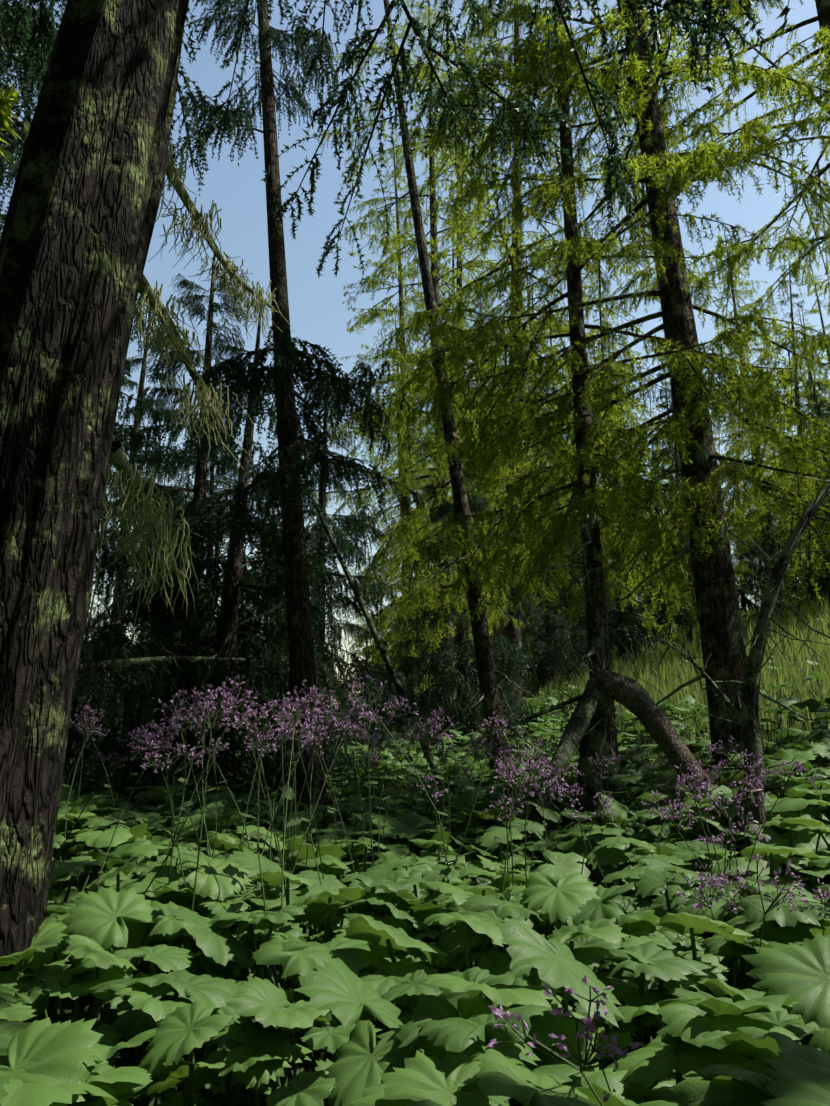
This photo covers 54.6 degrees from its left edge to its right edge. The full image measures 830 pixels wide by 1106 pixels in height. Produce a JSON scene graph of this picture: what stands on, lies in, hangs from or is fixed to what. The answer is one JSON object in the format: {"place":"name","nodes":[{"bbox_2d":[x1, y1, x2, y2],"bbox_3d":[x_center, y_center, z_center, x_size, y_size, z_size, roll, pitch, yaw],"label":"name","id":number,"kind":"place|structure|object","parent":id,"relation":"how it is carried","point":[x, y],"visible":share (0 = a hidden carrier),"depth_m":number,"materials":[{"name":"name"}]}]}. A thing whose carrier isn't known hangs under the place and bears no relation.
{"place":"outdoors","nodes":[
{"label":"outdoors","id":0,"kind":"place"},
{"bbox_2d":[0,0,829,715],"label":"sky","id":1,"kind":"structure","parent":0,"point":[318,315],"materials":[{"name":"blue"}]},
{"bbox_2d":[41,619,829,1105],"bbox_3d":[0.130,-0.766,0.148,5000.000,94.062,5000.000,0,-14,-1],"label":"ground","id":2,"kind":"structure","parent":0,"point":[119,1061],"depth_m":5.59,"materials":[{"name":"brown soil"}]},
{"bbox_2d":[0,83,33,162],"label":"tree","id":3,"kind":"object","parent":2,"relation":"on","point":[13,96],"visible":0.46,"depth_m":4.64,"materials":[{"name":"green plant"}]},
{"bbox_2d":[70,553,106,726],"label":"spruce tree","id":4,"kind":"object","parent":2,"relation":"on","point":[90,609],"visible":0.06,"depth_m":29.92,"materials":[{"name":"green plant"}]},
{"bbox_2d":[0,0,181,841],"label":"spruce tree","id":5,"kind":"object","parent":2,"relation":"on","point":[25,32],"visible":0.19,"depth_m":6.75,"materials":[{"name":"green plant"}]},
{"bbox_2d":[64,324,217,790],"bbox_3d":[-5.232,0.388,14.088,4.473,10.672,5.192,0,-14,-1],"label":"spruce tree","id":6,"kind":"object","parent":2,"relation":"on","point":[109,544],"visible":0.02,"depth_m":14.22,"materials":[{"name":"green plant"}]},
{"bbox_2d":[149,468,192,668],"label":"larch tree","id":7,"kind":"object","parent":2,"relation":"on","point":[182,486],"visible":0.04,"depth_m":33.36,"materials":[{"name":"green plant"}]},
{"bbox_2d":[134,354,263,741],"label":"spruce tree","id":8,"kind":"object","parent":2,"relation":"on","point":[208,491],"visible":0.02,"depth_m":16.88,"materials":[{"name":"green plant"}]},
{"bbox_2d":[67,255,336,811],"bbox_3d":[-2.949,-0.091,11.214,4.605,9.936,4.538,0,-14,-1],"label":"spruce tree","id":9,"kind":"object","parent":2,"relation":"on","point":[181,459],"visible":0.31,"depth_m":11.16,"materials":[{"name":"green plant"}]},
{"bbox_2d":[63,314,367,837],"bbox_3d":[-2.218,0.380,9.827,3.902,7.830,3.997,0,-14,-1],"label":"spruce tree","id":10,"kind":"object","parent":2,"relation":"on","point":[229,587],"visible":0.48,"depth_m":9.37,"materials":[{"name":"green plant"}]},
{"bbox_2d":[188,475,249,625],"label":"larch tree","id":11,"kind":"object","parent":2,"relation":"on","point":[220,556],"depth_m":28.54,"materials":[{"name":"green plant"}]},
{"bbox_2d":[167,0,424,824],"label":"spruce tree","id":12,"kind":"object","parent":2,"relation":"on","point":[290,478],"visible":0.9,"depth_m":8.44,"materials":[{"name":"green plant"}]},
{"bbox_2d":[237,398,411,761],"bbox_3d":[-1.949,0.867,15.098,3.781,8.872,3.806,0,-14,-1],"label":"spruce tree","id":13,"kind":"object","parent":2,"relation":"on","point":[319,537],"visible":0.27,"depth_m":14.71,"materials":[{"name":"green plant"}]},
{"bbox_2d":[338,599,391,715],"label":"tree","id":14,"kind":"object","parent":2,"relation":"on","point":[355,653],"visible":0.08,"depth_m":45.16,"materials":[{"name":"green plant"}]},
{"bbox_2d":[358,564,394,724],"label":"spruce tree","id":15,"kind":"object","parent":2,"relation":"on","point":[379,712],"depth_m":44.63,"materials":[{"name":"green plant"}]},
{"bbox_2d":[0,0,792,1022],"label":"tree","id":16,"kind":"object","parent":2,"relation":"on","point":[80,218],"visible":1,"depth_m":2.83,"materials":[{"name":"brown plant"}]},
{"bbox_2d":[94,141,292,624],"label":"hanging branches","id":17,"kind":"object","parent":16,"relation":"attached to","point":[142,503],"visible":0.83,"depth_m":3.40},
{"bbox_2d":[362,391,438,714],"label":"spruce tree","id":18,"kind":"object","parent":2,"relation":"on","point":[392,523],"visible":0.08,"depth_m":49.59,"materials":[{"name":"green plant"}]},
{"bbox_2d":[380,639,423,720],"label":"tree","id":19,"kind":"object","parent":2,"relation":"on","point":[399,697],"visible":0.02,"depth_m":39.67,"materials":[{"name":"green plant"}]},
{"bbox_2d":[356,307,448,724],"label":"larch tree","id":20,"kind":"object","parent":2,"relation":"on","point":[369,647],"visible":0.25,"depth_m":39.18,"materials":[{"name":"green plant"}]},
{"bbox_2d":[372,566,432,726],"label":"tree","id":21,"kind":"object","parent":2,"relation":"on","point":[397,663],"depth_m":34.76,"materials":[{"name":"green plant"}]},
{"bbox_2d":[317,138,499,734],"bbox_3d":[0.171,-5.038,28.868,6.560,23.066,5.630,-6,-15,23],"label":"larch tree","id":22,"kind":"object","parent":2,"relation":"on","point":[364,319],"visible":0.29,"depth_m":28.58,"materials":[{"name":"green plant"}]},
{"bbox_2d":[0,618,829,1105],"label":"plants","id":23,"kind":"object","parent":2,"relation":"on","point":[216,1016],"visible":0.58,"depth_m":2.23,"materials":[{"name":"green plant"}]},
{"bbox_2d":[308,0,540,727],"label":"larch tree","id":24,"kind":"object","parent":2,"relation":"on","point":[437,287],"visible":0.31,"depth_m":22.33,"materials":[{"name":"green plant"}]},
{"bbox_2d":[390,385,472,638],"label":"larch tree","id":25,"kind":"object","parent":2,"relation":"on","point":[420,522],"visible":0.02,"depth_m":36.10,"materials":[{"name":"green plant"}]},
{"bbox_2d":[312,0,561,796],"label":"larch tree","id":26,"kind":"object","parent":2,"relation":"on","point":[489,686],"visible":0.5,"depth_m":10.12,"materials":[{"name":"green plant"}]},
{"bbox_2d":[48,674,829,1105],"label":"purple flowers","id":27,"kind":"object","parent":2,"relation":"on","point":[154,742],"visible":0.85,"depth_m":3.38,"materials":[{"name":"purple plant"}]},
{"bbox_2d":[76,448,829,880],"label":"dead branches","id":28,"kind":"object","parent":2,"relation":"on","point":[584,730],"depth_m":5.35,"materials":[{"name":"brown wood"}]},
{"bbox_2d":[350,83,556,723],"bbox_3d":[1.338,-5.823,26.178,7.253,23.590,6.362,11,-18,-33],"label":"larch tree","id":29,"kind":"object","parent":2,"relation":"on","point":[458,279],"visible":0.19,"depth_m":25.93,"materials":[{"name":"green plant"}]},
{"bbox_2d":[381,212,535,637],"bbox_3d":[2.033,-4.263,32.780,6.550,21.915,6.252,-1,-12,6],"label":"larch tree","id":30,"kind":"object","parent":2,"relation":"on","point":[426,571],"visible":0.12,"depth_m":32.40,"materials":[{"name":"green plant"}]},
{"bbox_2d":[419,491,498,693],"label":"spruce tree","id":31,"kind":"object","parent":2,"relation":"on","point":[475,673],"visible":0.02,"depth_m":41.04,"materials":[{"name":"green plant"}]},
{"bbox_2d":[378,428,556,761],"bbox_3d":[0.955,1.241,16.022,4.065,8.278,4.235,0,-14,-1],"label":"spruce tree","id":32,"kind":"object","parent":2,"relation":"on","point":[464,676],"visible":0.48,"depth_m":15.35,"materials":[{"name":"green plant"}]},
{"bbox_2d":[439,475,524,697],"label":"spruce tree","id":33,"kind":"object","parent":2,"relation":"on","point":[489,625],"visible":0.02,"depth_m":50.82,"materials":[{"name":"green plant"}]},
{"bbox_2d":[488,510,535,625],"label":"larch tree","id":34,"kind":"object","parent":2,"relation":"on","point":[525,609],"depth_m":45.92,"materials":[{"name":"green plant"}]},
{"bbox_2d":[373,0,657,741],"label":"larch tree","id":35,"kind":"object","parent":2,"relation":"on","point":[509,629],"visible":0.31,"depth_m":18.83,"materials":[{"name":"green plant"}]},
{"bbox_2d":[488,449,558,667],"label":"larch tree","id":36,"kind":"object","parent":2,"relation":"on","point":[522,618],"visible":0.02,"depth_m":38.51,"materials":[{"name":"green plant"}]},
{"bbox_2d":[469,257,588,697],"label":"spruce tree","id":37,"kind":"object","parent":2,"relation":"on","point":[564,644],"visible":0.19,"depth_m":30.20,"materials":[{"name":"green plant"}]},
{"bbox_2d":[490,277,608,685],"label":"larch tree","id":38,"kind":"object","parent":2,"relation":"on","point":[546,586],"visible":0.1,"depth_m":34.39,"materials":[{"name":"green plant"}]},
{"bbox_2d":[522,291,617,674],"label":"spruce tree","id":39,"kind":"object","parent":2,"relation":"on","point":[535,635],"visible":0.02,"depth_m":42.30,"materials":[{"name":"green plant"}]},
{"bbox_2d":[543,434,616,655],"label":"spruce tree","id":40,"kind":"object","parent":2,"relation":"on","point":[573,577],"depth_m":54.90,"materials":[{"name":"green plant"}]},
{"bbox_2d":[404,0,798,802],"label":"larch tree","id":41,"kind":"object","parent":2,"relation":"on","point":[590,512],"visible":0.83,"depth_m":7.24,"materials":[{"name":"green plant"}]},
{"bbox_2d":[568,308,643,648],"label":"larch tree","id":42,"kind":"object","parent":2,"relation":"on","point":[602,457],"visible":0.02,"depth_m":45.92,"materials":[{"name":"green plant"}]},
{"bbox_2d":[400,0,829,786],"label":"tree","id":43,"kind":"object","parent":2,"relation":"on","point":[714,578],"visible":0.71,"depth_m":7.71,"materials":[{"name":"green plant"}]},
{"bbox_2d":[563,278,682,665],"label":"spruce tree","id":44,"kind":"object","parent":2,"relation":"on","point":[628,616],"visible":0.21,"depth_m":34.16,"materials":[{"name":"green plant"}]},
{"bbox_2d":[574,302,677,645],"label":"larch tree","id":45,"kind":"object","parent":2,"relation":"on","point":[619,452],"visible":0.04,"depth_m":40.52,"materials":[{"name":"green plant"}]},
{"bbox_2d":[607,451,661,645],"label":"spruce tree","id":46,"kind":"object","parent":2,"relation":"on","point":[629,600],"depth_m":51.34,"materials":[{"name":"green plant"}]},
{"bbox_2d":[628,393,690,632],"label":"larch tree","id":47,"kind":"object","parent":2,"relation":"on","point":[652,411],"visible":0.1,"depth_m":49.40,"materials":[{"name":"green plant"}]},
{"bbox_2d":[637,369,694,636],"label":"spruce tree","id":48,"kind":"object","parent":2,"relation":"on","point":[681,624],"visible":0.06,"depth_m":53.37,"materials":[{"name":"green plant"}]},
{"bbox_2d":[638,369,698,634],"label":"larch tree","id":49,"kind":"object","parent":2,"relation":"on","point":[673,508],"visible":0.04,"depth_m":40.76,"materials":[{"name":"green plant"}]},
{"bbox_2d":[522,587,829,757],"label":"slope grass","id":50,"kind":"structure","parent":2,"relation":"on","point":[671,665],"depth_m":19.59,"materials":[{"name":"green plant"}]},
{"bbox_2d":[633,329,747,647],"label":"spruce tree","id":51,"kind":"object","parent":2,"relation":"on","point":[664,454],"visible":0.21,"depth_m":32.43,"materials":[{"name":"green plant"}]},
{"bbox_2d":[588,0,829,510],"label":"larch tree","id":52,"kind":"object","parent":2,"relation":"on","point":[793,243],"visible":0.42,"depth_m":9.22,"materials":[{"name":"green plant"}]},
{"bbox_2d":[682,424,754,591],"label":"larch tree","id":53,"kind":"object","parent":2,"relation":"on","point":[742,563],"visible":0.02,"depth_m":44.72,"materials":[{"name":"green plant"}]},
{"bbox_2d":[721,418,762,614],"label":"spruce tree","id":54,"kind":"object","parent":2,"relation":"on","point":[744,600],"visible":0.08,"depth_m":57.04,"materials":[{"name":"green plant"}]},
{"bbox_2d":[726,424,773,588],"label":"larch tree","id":55,"kind":"object","parent":2,"relation":"on","point":[749,508],"visible":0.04,"depth_m":63.49,"materials":[{"name":"green plant"}]},
{"bbox_2d":[738,789,765,876],"bbox_3d":[1.809,1.616,4.310,0.166,0.679,0.170,0,-14,-1],"label":"stump","id":56,"kind":"object","parent":2,"relation":"on","point":[758,813],"visible":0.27,"depth_m":4.31,"materials":[{"name":"brown wood"}]},
{"bbox_2d":[712,251,813,601],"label":"larch tree","id":57,"kind":"object","parent":2,"relation":"on","point":[764,530],"visible":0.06,"depth_m":43.91,"materials":[{"name":"green plant"}]},
{"bbox_2d":[701,224,829,627],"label":"larch tree","id":58,"kind":"object","parent":2,"relation":"on","point":[767,508],"visible":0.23,"depth_m":29.55,"materials":[{"name":"green plant"}]},
{"bbox_2d":[725,320,829,599],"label":"spruce tree","id":59,"kind":"object","parent":2,"relation":"on","point":[743,556],"visible":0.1,"depth_m":50.22,"materials":[{"name":"green plant"}]},
{"bbox_2d":[746,263,829,614],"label":"spruce tree","id":60,"kind":"object","parent":2,"relation":"on","point":[824,590],"visible":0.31,"depth_m":34.67,"materials":[{"name":"green plant"}]},
{"bbox_2d":[781,308,829,584],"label":"larch tree","id":61,"kind":"object","parent":2,"relation":"on","point":[809,378],"visible":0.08,"depth_m":46.72,"materials":[{"name":"green plant"}]},
{"bbox_2d":[787,307,829,543],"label":"larch tree","id":62,"kind":"object","parent":2,"relation":"on","point":[814,391],"visible":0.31,"depth_m":45.14,"materials":[{"name":"green plant"}]},
{"bbox_2d":[788,403,829,593],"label":"spruce tree","id":63,"kind":"object","parent":2,"relation":"on","point":[790,534],"depth_m":58.41,"materials":[{"name":"green plant"}]},
{"bbox_2d":[795,265,829,488],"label":"larch tree","id":64,"kind":"object","parent":2,"relation":"on","point":[818,311],"visible":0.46,"depth_m":53.45,"materials":[{"name":"green plant"}]},
{"bbox_2d":[797,364,829,567],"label":"larch tree","id":65,"kind":"object","parent":2,"relation":"on","point":[816,410],"visible":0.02,"depth_m":67.17,"materials":[{"name":"green plant"}]},
{"bbox_2d":[818,324,829,423],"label":"larch tree","id":66,"kind":"object","parent":2,"relation":"on","point":[827,398],"visible":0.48,"depth_m":27.59,"materials":[{"name":"green plant"}]}
]}

